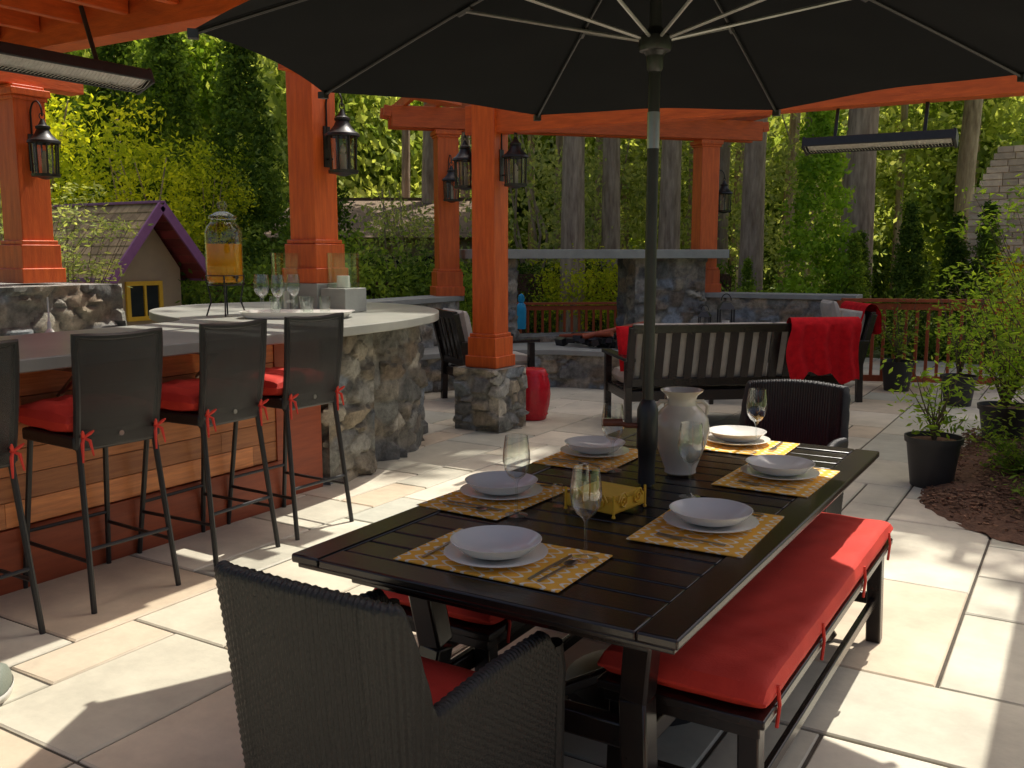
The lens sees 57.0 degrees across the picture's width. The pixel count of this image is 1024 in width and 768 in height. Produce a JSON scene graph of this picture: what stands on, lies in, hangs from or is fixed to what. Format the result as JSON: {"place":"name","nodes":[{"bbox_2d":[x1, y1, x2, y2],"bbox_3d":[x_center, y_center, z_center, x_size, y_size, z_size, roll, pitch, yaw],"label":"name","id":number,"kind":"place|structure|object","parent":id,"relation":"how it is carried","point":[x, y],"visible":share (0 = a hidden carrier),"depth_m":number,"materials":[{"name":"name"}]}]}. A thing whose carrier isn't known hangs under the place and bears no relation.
{"place":"outdoors","nodes":[
{"label":"outdoors","id":0,"kind":"place"},
{"bbox_2d":[0,662,13,703],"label":"bowl","id":1,"kind":"object","parent":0,"point":[6,681],"visible":1,"depth_m":3.26,"materials":[{"name":"white ceramic"}]},
{"bbox_2d":[0,358,1023,767],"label":"stone patio","id":2,"kind":"structure","parent":0,"point":[134,672],"depth_m":3.78,"materials":[{"name":"stone"}]},
{"bbox_2d":[0,339,45,634],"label":"bar stool","id":3,"kind":"object","parent":2,"relation":"on","point":[9,386],"visible":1,"depth_m":3.68,"materials":[{"name":"metal"}]},
{"bbox_2d":[0,205,152,298],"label":"climbing shrub","id":4,"kind":"object","parent":2,"relation":"on","point":[100,267],"visible":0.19,"depth_m":8.97,"materials":[{"name":"green plant"}]},
{"bbox_2d":[19,327,180,613],"bbox_3d":[-1.889,0.343,4.260,0.575,1.194,0.445,5,10,34],"label":"bar stool","id":5,"kind":"object","parent":2,"relation":"on","point":[114,399],"visible":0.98,"depth_m":4.08,"materials":[{"name":"wicker"}]},
{"bbox_2d":[137,318,280,566],"bbox_3d":[-1.563,0.268,4.788,0.575,1.194,0.445,5,9,29],"label":"bar stool","id":6,"kind":"object","parent":2,"relation":"on","point":[227,386],"visible":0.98,"depth_m":4.60,"materials":[{"name":"wicker"}]},
{"bbox_2d":[0,282,438,595],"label":"outdoor bar","id":7,"kind":"object","parent":2,"relation":"on","point":[383,380],"visible":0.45,"depth_m":5.47,"materials":[{"name":"stone"}]},
{"bbox_2d":[204,202,244,316],"bbox_3d":[-2.026,-0.884,6.639,0.272,0.805,0.268,1,8,4],"label":"beverage dispenser","id":8,"kind":"object","parent":7,"relation":"on","point":[224,264],"visible":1,"depth_m":6.55,"materials":[{"name":"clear glass"}]},
{"bbox_2d":[239,309,354,318],"bbox_3d":[-1.480,-0.483,6.496,0.775,0.042,0.388,0,8,0],"label":"serving tray","id":9,"kind":"object","parent":7,"relation":"on","point":[267,314],"visible":0.9,"depth_m":6.43,"materials":[{"name":"white ceramic"}]},
{"bbox_2d":[280,283,350,308],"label":"post plinth","id":10,"kind":"structure","parent":7,"relation":"on","point":[309,294],"depth_m":7.10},
{"bbox_2d":[321,257,366,312],"bbox_3d":[-1.263,-0.760,7.055,0.240,0.438,0.240,5,9,31],"label":"hurricane candle holder","id":11,"kind":"object","parent":7,"relation":"on","point":[343,294],"visible":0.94,"depth_m":7.00,"materials":[{"name":"clear glass"}]},
{"bbox_2d":[227,312,353,540],"bbox_3d":[-1.261,0.199,5.278,0.575,1.194,0.445,5,10,33],"label":"bar stool","id":12,"kind":"object","parent":2,"relation":"on","point":[307,375],"visible":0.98,"depth_m":5.09,"materials":[{"name":"metal"}]},
{"bbox_2d":[214,560,565,767],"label":"wicker armchair","id":13,"kind":"object","parent":2,"relation":"on","point":[325,677],"visible":1,"depth_m":1.85,"materials":[{"name":"black wicker"}]},
{"bbox_2d":[414,301,458,347],"bbox_3d":[-1.556,-0.372,10.222,0.489,0.940,3.248,5,9,31],"label":"masonry","id":14,"kind":"object","parent":2,"relation":"on","point":[428,335],"visible":0.04,"depth_m":10.88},
{"bbox_2d":[366,295,463,304],"bbox_3d":[-1.548,-0.868,10.158,0.450,0.060,3.265,5,9,31],"label":"cap","id":15,"kind":"object","parent":14,"relation":"on","point":[413,300],"visible":0.35,"depth_m":10.66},
{"bbox_2d":[373,588,582,671],"bbox_3d":[0.188,0.780,3.639,0.471,0.500,1.720,5,9,31],"label":"dining bench","id":16,"kind":"object","parent":2,"relation":"on","point":[484,635],"visible":0.02,"depth_m":2.84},
{"bbox_2d":[433,308,539,398],"bbox_3d":[-0.287,-0.297,9.655,0.918,0.953,0.750,-3,9,-23],"label":"lounge chair","id":17,"kind":"object","parent":2,"relation":"on","point":[454,327],"visible":0.52,"depth_m":9.47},
{"bbox_2d":[452,364,528,433],"bbox_3d":[-0.185,0.112,8.228,0.555,0.540,0.542,5,9,31],"label":"stone pedestal","id":18,"kind":"object","parent":2,"relation":"on","point":[490,400],"visible":0.97,"depth_m":8.06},
{"bbox_2d":[0,0,1023,368],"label":"cedar pergola","id":19,"kind":"object","parent":2,"relation":"on","point":[30,250],"visible":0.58,"depth_m":6.93,"materials":[{"name":"wood"}]},
{"bbox_2d":[26,100,60,179],"bbox_3d":[-3.342,-1.736,6.702,0.256,0.556,0.224,5,9,31],"label":"wall lantern","id":20,"kind":"object","parent":19,"relation":"attached to","point":[41,135],"depth_m":6.68,"materials":[{"name":"black metal"}]},
{"bbox_2d":[0,5,154,94],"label":"patio heater","id":21,"kind":"object","parent":19,"relation":"attached to","point":[41,63],"visible":1,"depth_m":4.55,"materials":[{"name":"black metal"}]},
{"bbox_2d":[323,93,359,176],"bbox_3d":[-1.272,-1.865,6.993,0.294,0.639,0.258,5,9,31],"label":"wall lantern","id":22,"kind":"object","parent":19,"relation":"attached to","point":[341,128],"depth_m":6.97,"materials":[{"name":"black metal"}]},
{"bbox_2d":[452,132,471,190],"bbox_3d":[-0.389,-1.939,8.071,0.256,0.556,0.224,5,9,31],"label":"wall lantern","id":23,"kind":"object","parent":19,"relation":"attached to","point":[464,154],"depth_m":8.04,"materials":[{"name":"black metal"}]},
{"bbox_2d":[499,132,528,188],"bbox_3d":[0.016,-1.905,7.826,0.256,0.556,0.224,5,9,31],"label":"wall lantern","id":24,"kind":"object","parent":19,"relation":"attached to","point":[515,151],"depth_m":7.80,"materials":[{"name":"black metal"}]},
{"bbox_2d":[801,101,958,155],"bbox_3d":[2.470,-1.775,6.318,0.970,0.400,0.152,5,-7,31],"label":"patio heater","id":25,"kind":"object","parent":19,"relation":"attached to","point":[924,138],"visible":0.92,"depth_m":6.26,"materials":[{"name":"black metal"}]},
{"bbox_2d":[420,342,619,392],"bbox_3d":[-0.006,-0.178,10.677,5.542,0.430,1.885,-3,9,-22],"label":"stone hearth","id":26,"kind":"object","parent":2,"relation":"on","point":[576,365],"visible":0.18,"depth_m":10.60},
{"bbox_2d":[554,321,643,347],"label":"fire pit logs","id":27,"kind":"object","parent":26,"relation":"on","point":[606,338],"visible":0.73,"depth_m":10.82,"materials":[{"name":"brown wood"}]},
{"bbox_2d":[526,367,550,420],"bbox_3d":[0.185,0.087,8.654,0.340,0.470,0.340,5,9,31],"label":"ceramic garden stool","id":28,"kind":"object","parent":2,"relation":"on","point":[538,393],"visible":0.66,"depth_m":8.52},
{"bbox_2d":[517,302,616,332],"bbox_3d":[1.530,-0.914,15.219,3.410,0.818,0.126,-1,8,-7],"label":"wood railing","id":29,"kind":"object","parent":2,"relation":"on","point":[587,306],"visible":0.25,"depth_m":15.10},
{"bbox_2d":[292,428,878,767],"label":"dining table","id":30,"kind":"object","parent":2,"relation":"on","point":[643,604],"visible":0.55,"depth_m":2.44,"materials":[{"name":"wood"}]},
{"bbox_2d":[416,483,571,519],"bbox_3d":[-0.049,0.364,3.057,0.305,0.003,0.450,5,10,33],"label":"placemat","id":31,"kind":"object","parent":30,"relation":"on","point":[546,493],"visible":0.59,"depth_m":2.97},
{"bbox_2d":[460,471,542,499],"bbox_3d":[-0.035,0.334,3.062,0.270,0.050,0.270,7,11,41],"label":"plate and bowl","id":32,"kind":"object","parent":31,"relation":"on","point":[495,485],"visible":1,"depth_m":3.08,"materials":[{"name":"white ceramic"}]},
{"bbox_2d":[393,528,611,592],"bbox_3d":[-0.022,0.450,2.450,0.480,0.003,0.310,5,9,30],"label":"placemat","id":33,"kind":"object","parent":30,"relation":"on","point":[559,581],"visible":0.61,"depth_m":2.37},
{"bbox_2d":[444,525,547,567],"bbox_3d":[-0.041,0.422,2.434,0.270,0.050,0.270,5,9,31],"label":"plate and bowl","id":34,"kind":"object","parent":33,"relation":"on","point":[496,546],"visible":1,"depth_m":2.45,"materials":[{"name":"white ceramic"}]},
{"bbox_2d":[532,448,637,472],"bbox_3d":[0.316,0.281,3.649,0.305,0.003,0.430,5,9,30],"label":"placemat","id":35,"kind":"object","parent":30,"relation":"on","point":[610,463],"visible":0.56,"depth_m":3.56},
{"bbox_2d":[560,436,629,457],"bbox_3d":[0.322,0.248,3.670,0.270,0.050,0.270,0,8,1],"label":"plate and bowl","id":36,"kind":"object","parent":35,"relation":"on","point":[593,446],"visible":1,"depth_m":3.68,"materials":[{"name":"white ceramic"}]},
{"bbox_2d":[564,476,646,518],"bbox_3d":[0.290,0.349,2.922,0.189,0.075,0.189,7,10,39],"label":"napkin holder","id":37,"kind":"object","parent":30,"relation":"on","point":[617,498],"visible":0.99,"depth_m":2.88,"materials":[{"name":"yellow metal"}]},
{"bbox_2d":[656,387,709,475],"bbox_3d":[0.602,0.169,3.356,0.200,0.301,0.200,5,9,31],"label":"ceramic vase","id":38,"kind":"object","parent":30,"relation":"on","point":[677,409],"visible":0.96,"depth_m":3.29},
{"bbox_2d":[626,509,783,557],"bbox_3d":[0.566,0.413,2.715,0.325,0.003,0.440,5,9,30],"label":"placemat","id":39,"kind":"object","parent":30,"relation":"on","point":[741,544],"visible":0.58,"depth_m":2.61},
{"bbox_2d":[663,498,758,532],"bbox_3d":[0.573,0.382,2.718,0.270,0.050,0.270,4,9,24],"label":"plate and bowl","id":40,"kind":"object","parent":39,"relation":"on","point":[711,515],"visible":1,"depth_m":2.74,"materials":[{"name":"white ceramic"}]},
{"bbox_2d":[704,440,799,455],"bbox_3d":[0.916,0.250,3.866,0.450,0.003,0.310,5,9,30],"label":"placemat","id":41,"kind":"object","parent":30,"relation":"on","point":[784,448],"visible":0.45,"depth_m":3.79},
{"bbox_2d":[708,425,770,445],"bbox_3d":[0.929,0.216,3.894,0.270,0.050,0.270,-2,8,-12],"label":"plate and bowl","id":42,"kind":"object","parent":41,"relation":"on","point":[735,435],"visible":0.93,"depth_m":3.90,"materials":[{"name":"white ceramic"}]},
{"bbox_2d":[711,463,839,497],"bbox_3d":[0.933,0.329,3.311,0.325,0.003,0.430,5,9,32],"label":"placemat","id":43,"kind":"object","parent":30,"relation":"on","point":[806,488],"visible":0.62,"depth_m":3.22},
{"bbox_2d":[740,454,819,480],"bbox_3d":[0.943,0.298,3.318,0.270,0.050,0.270,0,8,2],"label":"plate and bowl","id":44,"kind":"object","parent":43,"relation":"on","point":[779,467],"visible":1,"depth_m":3.33,"materials":[{"name":"white ceramic"}]},
{"bbox_2d":[459,249,728,341],"bbox_3d":[1.028,-0.915,11.888,3.349,1.550,0.800,-2,8,-17],"label":"stone fireplace","id":45,"kind":"object","parent":2,"relation":"on","point":[680,285],"visible":0.28,"depth_m":11.83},
{"bbox_2d":[380,97,770,295],"bbox_3d":[0.889,-2.272,11.706,5.001,2.290,1.100,-2,8,-17],"label":"fireplace pergola","id":46,"kind":"object","parent":45,"relation":"on","point":[446,127],"visible":0.64,"depth_m":11.52,"materials":[{"name":"brown wood"}]},
{"bbox_2d":[187,0,1023,725],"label":"patio umbrella","id":47,"kind":"object","parent":2,"relation":"on","point":[537,58],"visible":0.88,"depth_m":3.50,"materials":[{"name":"fabric"}]},
{"bbox_2d":[601,322,843,427],"bbox_3d":[1.891,-0.115,8.458,2.010,0.925,0.918,-1,8,-9],"label":"patio sofa","id":48,"kind":"object","parent":2,"relation":"on","point":[720,361],"visible":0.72,"depth_m":8.05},
{"bbox_2d":[786,317,861,383],"bbox_3d":[2.644,-0.291,8.139,0.679,0.578,0.263,-1,8,-9],"label":"red blanket","id":49,"kind":"object","parent":48,"relation":"on","point":[819,346],"visible":1,"depth_m":8.04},
{"bbox_2d":[597,512,892,767],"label":"dining bench","id":50,"kind":"object","parent":2,"relation":"on","point":[739,663],"visible":0.64,"depth_m":2.62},
{"bbox_2d":[704,298,837,362],"bbox_3d":[3.316,-0.628,12.040,2.074,0.940,0.476,3,9,22],"label":"masonry","id":51,"kind":"object","parent":2,"relation":"on","point":[762,310],"visible":0.19,"depth_m":11.87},
{"bbox_2d":[705,292,862,299],"bbox_3d":[3.308,-1.120,11.948,2.112,0.060,0.449,4,9,24],"label":"cap","id":52,"kind":"object","parent":51,"relation":"on","point":[810,296],"visible":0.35,"depth_m":11.76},
{"bbox_2d":[739,379,850,514],"bbox_3d":[1.265,0.462,4.439,0.537,0.905,0.665,4,9,28],"label":"wicker armchair","id":53,"kind":"object","parent":2,"relation":"on","point":[808,412],"visible":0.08,"depth_m":4.63,"materials":[{"name":"black wicker"}]},
{"bbox_2d":[768,308,876,401],"bbox_3d":[3.205,-0.315,9.882,0.918,0.925,0.750,-1,8,-4],"label":"lounge chair","id":54,"kind":"object","parent":2,"relation":"on","point":[869,320],"visible":0.16,"depth_m":9.57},
{"bbox_2d":[840,301,881,336],"bbox_3d":[3.591,-0.647,9.869,0.289,0.415,0.658,-1,8,-4],"label":"red blanket","id":55,"kind":"object","parent":54,"relation":"on","point":[859,306],"visible":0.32,"depth_m":9.63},
{"bbox_2d":[876,282,929,391],"bbox_3d":[4.226,-0.525,10.407,0.718,1.193,0.639,-3,9,-23],"label":"potted shrub","id":56,"kind":"object","parent":2,"relation":"on","point":[897,364],"visible":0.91,"depth_m":10.34,"materials":[{"name":"green plant"}]},
{"bbox_2d":[837,298,1023,387],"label":"wood railing","id":57,"kind":"object","parent":2,"relation":"on","point":[884,307],"visible":0.46,"depth_m":10.61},
{"bbox_2d":[923,273,1008,406],"bbox_3d":[4.474,-0.443,9.384,0.775,1.315,0.804,5,9,31],"label":"potted shrub","id":58,"kind":"object","parent":2,"relation":"on","point":[963,378],"visible":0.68,"depth_m":9.33,"materials":[{"name":"green plant"}]},
{"bbox_2d":[917,428,1023,545],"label":"mulch bed","id":59,"kind":"object","parent":2,"relation":"on","point":[971,497],"visible":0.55,"depth_m":5.69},
{"bbox_2d":[880,349,986,487],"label":"potted maple","id":60,"kind":"object","parent":59,"relation":"on","point":[933,453],"visible":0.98,"depth_m":6.11,"materials":[{"name":"green plant"}]},
{"bbox_2d":[929,173,1023,421],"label":"japanese maple","id":61,"kind":"object","parent":59,"relation":"on","point":[1013,257],"visible":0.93,"depth_m":6.69,"materials":[{"name":"green plant"}]},
{"bbox_2d":[958,411,1023,478],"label":"ground cover","id":62,"kind":"object","parent":59,"relation":"on","point":[1015,460],"visible":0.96,"depth_m":6.27,"materials":[{"name":"green plant"}]},
{"bbox_2d":[959,266,1023,434],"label":"japanese maple","id":63,"kind":"object","parent":59,"relation":"on","point":[1002,340],"visible":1,"depth_m":5.96,"materials":[{"name":"green plant"}]},
{"bbox_2d":[934,255,1023,440],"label":"potted shrub","id":64,"kind":"object","parent":2,"relation":"on","point":[988,408],"visible":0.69,"depth_m":7.40,"materials":[{"name":"green plant"}]},
{"bbox_2d":[772,287,986,363],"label":"ground","id":65,"kind":"structure","parent":0,"point":[877,353],"depth_m":14.31,"materials":[{"name":"soil"}]},
{"bbox_2d":[3,52,95,237],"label":"tall arborvitae","id":66,"kind":"object","parent":65,"relation":"on","point":[76,154],"visible":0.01,"depth_m":15.69,"materials":[{"name":"green plant"}]},
{"bbox_2d":[0,180,118,282],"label":"climbing shrub","id":67,"kind":"object","parent":65,"relation":"on","point":[77,229],"visible":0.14,"depth_m":9.36,"materials":[{"name":"green plant"}]},
{"bbox_2d":[0,87,122,240],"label":"yellow green maple","id":68,"kind":"object","parent":65,"relation":"on","point":[55,130],"visible":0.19,"depth_m":13.17,"materials":[{"name":"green plant"}]},
{"bbox_2d":[69,41,177,218],"bbox_3d":[-6.267,-3.447,15.180,2.085,5.691,2.175,6,10,37],"label":"tall arborvitae","id":69,"kind":"object","parent":65,"relation":"on","point":[109,52],"visible":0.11,"depth_m":14.79,"materials":[{"name":"green plant"}]},
{"bbox_2d":[51,200,212,325],"bbox_3d":[-4.912,-1.139,11.493,2.131,2.105,1.564,5,9,31],"label":"playhouse","id":70,"kind":"object","parent":65,"relation":"on","point":[157,252],"visible":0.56,"depth_m":11.09,"materials":[{"name":"beige paint"}]},
{"bbox_2d":[125,281,163,321],"bbox_3d":[-4.322,-0.979,11.092,0.030,0.460,0.500,5,9,31],"label":"window frame","id":71,"kind":"structure","parent":70,"relation":"in","point":[135,283],"depth_m":11.05,"materials":[{"name":"yellow wood"}]},
{"bbox_2d":[130,285,158,316],"bbox_3d":[-4.332,-0.980,11.098,0.008,0.360,0.400,5,9,31],"label":"window pane","id":72,"kind":"structure","parent":70,"relation":"in","point":[137,297],"depth_m":11.07,"materials":[{"name":"black glass"}]},
{"bbox_2d":[51,92,217,247],"bbox_3d":[-5.254,-2.194,13.322,2.195,3.900,2.148,-3,8,-18],"label":"yellow green maple","id":73,"kind":"object","parent":65,"relation":"on","point":[124,150],"visible":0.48,"depth_m":12.91,"materials":[{"name":"green plant"}]},
{"bbox_2d":[124,32,226,244],"bbox_3d":[-5.313,-3.204,14.649,2.070,5.402,1.935,7,11,43],"label":"tall arborvitae","id":74,"kind":"object","parent":65,"relation":"on","point":[171,73],"visible":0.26,"depth_m":14.37,"materials":[{"name":"green plant"}]},
{"bbox_2d":[150,129,262,253],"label":"yellow green maple","id":75,"kind":"object","parent":65,"relation":"on","point":[225,237],"visible":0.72,"depth_m":13.44,"materials":[{"name":"green plant"}]},
{"bbox_2d":[175,250,279,304],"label":"garden shrub","id":76,"kind":"object","parent":65,"relation":"on","point":[198,293],"visible":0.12,"depth_m":11.95,"materials":[{"name":"green plant"}]},
{"bbox_2d":[195,39,290,280],"bbox_3d":[-4.022,-3.028,14.230,1.876,5.122,1.957,5,10,33],"label":"tall arborvitae","id":77,"kind":"object","parent":65,"relation":"on","point":[230,79],"visible":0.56,"depth_m":13.95,"materials":[{"name":"green plant"}]},
{"bbox_2d":[202,238,357,301],"bbox_3d":[-3.046,-0.966,12.685,2.059,2.177,2.206,-4,9,-28],"label":"garden shrub","id":78,"kind":"object","parent":65,"relation":"on","point":[278,279],"visible":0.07,"depth_m":12.51,"materials":[{"name":"green plant"}]},
{"bbox_2d":[188,265,405,303],"bbox_3d":[-4.502,-0.950,13.195,6.067,1.443,0.882,-1,8,-6],"label":"hedge","id":79,"kind":"object","parent":65,"relation":"on","point":[273,292],"visible":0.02,"depth_m":13.04,"materials":[{"name":"green plant"}]},
{"bbox_2d":[271,111,361,271],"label":"tall arborvitae","id":80,"kind":"object","parent":65,"relation":"on","point":[340,211],"visible":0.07,"depth_m":16.21,"materials":[{"name":"green plant"}]},
{"bbox_2d":[268,205,420,301],"bbox_3d":[-2.189,-1.089,12.656,2.178,2.606,2.452,1,8,9],"label":"garden shrub","id":81,"kind":"object","parent":65,"relation":"on","point":[349,261],"visible":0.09,"depth_m":12.44,"materials":[{"name":"green plant"}]},
{"bbox_2d":[269,237,471,267],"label":"walls","id":82,"kind":"structure","parent":65,"relation":"on","point":[461,239],"depth_m":19.01,"materials":[{"name":"beige paint"}]},
{"bbox_2d":[264,198,471,236],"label":"roof","id":83,"kind":"structure","parent":82,"relation":"on","point":[356,205],"depth_m":20.46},
{"bbox_2d":[348,185,434,283],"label":"garden tree","id":84,"kind":"object","parent":65,"relation":"on","point":[394,228],"visible":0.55,"depth_m":18.02,"materials":[{"name":"green plant"}]},
{"bbox_2d":[350,231,472,326],"bbox_3d":[-1.401,-1.045,13.242,2.059,2.177,2.206,1,8,7],"label":"garden shrub","id":85,"kind":"object","parent":65,"relation":"on","point":[413,277],"visible":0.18,"depth_m":12.92,"materials":[{"name":"green plant"}]},
{"bbox_2d":[422,102,433,202],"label":"fir tree","id":86,"kind":"object","parent":65,"relation":"on","point":[427,172],"visible":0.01,"depth_m":21.38,"materials":[{"name":"grey plant"}]},
{"bbox_2d":[48,31,1023,310],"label":"distant trees","id":87,"kind":"object","parent":65,"relation":"on","point":[390,161],"visible":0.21,"depth_m":24.57,"materials":[{"name":"green plant"}]},
{"bbox_2d":[459,134,624,282],"bbox_3d":[0.524,-3.348,18.930,3.820,4.452,3.745,5,9,32],"label":"garden tree","id":88,"kind":"object","parent":65,"relation":"on","point":[535,205],"visible":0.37,"depth_m":18.39,"materials":[{"name":"green plant"}]},
{"bbox_2d":[521,243,617,331],"bbox_3d":[1.087,-1.685,16.902,1.767,1.674,1.890,3,9,21],"label":"yellow green shrub","id":89,"kind":"object","parent":65,"relation":"on","point":[552,285],"visible":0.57,"depth_m":16.67,"materials":[{"name":"green plant"}]},
{"bbox_2d":[559,136,584,331],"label":"fir tree","id":90,"kind":"object","parent":65,"relation":"on","point":[573,203],"visible":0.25,"depth_m":16.56,"materials":[{"name":"grey plant"}]},
{"bbox_2d":[417,262,737,332],"bbox_3d":[1.198,-1.621,17.948,6.068,1.443,0.882,0,8,0],"label":"hedge","id":91,"kind":"object","parent":65,"relation":"on","point":[524,286],"visible":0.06,"depth_m":17.62,"materials":[{"name":"green plant"}]},
{"bbox_2d":[567,243,635,327],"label":"yellow green shrub","id":92,"kind":"object","parent":65,"relation":"on","point":[609,278],"visible":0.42,"depth_m":16.34,"materials":[{"name":"green plant"}]},
{"bbox_2d":[520,137,692,269],"bbox_3d":[1.991,-3.455,20.669,3.984,4.750,4.111,0,8,2],"label":"garden tree","id":93,"kind":"object","parent":65,"relation":"on","point":[624,175],"visible":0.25,"depth_m":20.33,"materials":[{"name":"green plant"}]},
{"bbox_2d":[601,138,619,273],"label":"fir tree","id":94,"kind":"object","parent":65,"relation":"on","point":[611,191],"visible":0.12,"depth_m":17.58,"materials":[{"name":"grey plant"}]},
{"bbox_2d":[658,140,681,248],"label":"fir tree","id":95,"kind":"object","parent":65,"relation":"on","point":[669,208],"visible":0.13,"depth_m":17.03,"materials":[{"name":"grey plant"}]},
{"bbox_2d":[600,140,776,286],"bbox_3d":[4.153,-3.768,21.655,4.454,5.146,4.316,-7,11,-40],"label":"garden tree","id":96,"kind":"object","parent":65,"relation":"on","point":[686,237],"visible":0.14,"depth_m":21.20,"materials":[{"name":"green plant"}]},
{"bbox_2d":[717,142,730,273],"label":"fir tree","id":97,"kind":"object","parent":65,"relation":"on","point":[725,150],"visible":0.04,"depth_m":19.59,"materials":[{"name":"grey plant"}]},
{"bbox_2d":[738,118,767,291],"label":"fir tree","id":98,"kind":"object","parent":65,"relation":"on","point":[752,216],"visible":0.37,"depth_m":16.11,"materials":[{"name":"grey plant"}]},
{"bbox_2d":[717,112,903,292],"bbox_3d":[6.155,-3.326,19.755,4.111,4.750,3.984,3,9,22],"label":"garden tree","id":99,"kind":"object","parent":65,"relation":"on","point":[785,185],"visible":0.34,"depth_m":19.45,"materials":[{"name":"green plant"}]},
{"bbox_2d":[773,110,860,293],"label":"young cedar","id":100,"kind":"object","parent":65,"relation":"on","point":[822,124],"visible":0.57,"depth_m":13.80,"materials":[{"name":"green plant"}]},
{"bbox_2d":[839,230,876,357],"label":"arborvitae","id":101,"kind":"object","parent":65,"relation":"on","point":[856,251],"visible":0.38,"depth_m":13.82,"materials":[{"name":"green plant"}]},
{"bbox_2d":[838,107,879,296],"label":"fir tree","id":102,"kind":"object","parent":65,"relation":"on","point":[861,176],"visible":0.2,"depth_m":15.47,"materials":[{"name":"grey plant"}]},
{"bbox_2d":[850,229,878,349],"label":"arborvitae","id":103,"kind":"object","parent":65,"relation":"on","point":[865,255],"visible":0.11,"depth_m":14.81,"materials":[{"name":"green plant"}]},
{"bbox_2d":[875,199,934,357],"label":"arborvitae","id":104,"kind":"object","parent":65,"relation":"on","point":[910,243],"visible":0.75,"depth_m":13.80,"materials":[{"name":"green plant"}]},
{"bbox_2d":[925,211,975,360],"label":"arborvitae","id":105,"kind":"object","parent":65,"relation":"on","point":[956,251],"visible":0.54,"depth_m":13.42,"materials":[{"name":"green plant"}]},
{"bbox_2d":[949,99,982,310],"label":"fir tree","id":106,"kind":"object","parent":65,"relation":"on","point":[968,146],"visible":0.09,"depth_m":19.42,"materials":[{"name":"grey plant"}]},
{"bbox_2d":[946,200,1011,363],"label":"arborvitae","id":107,"kind":"object","parent":65,"relation":"on","point":[981,250],"visible":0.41,"depth_m":12.81,"materials":[{"name":"green plant"}]},
{"bbox_2d":[965,145,1023,336],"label":"brick house","id":108,"kind":"structure","parent":65,"relation":"on","point":[1007,164],"depth_m":13.71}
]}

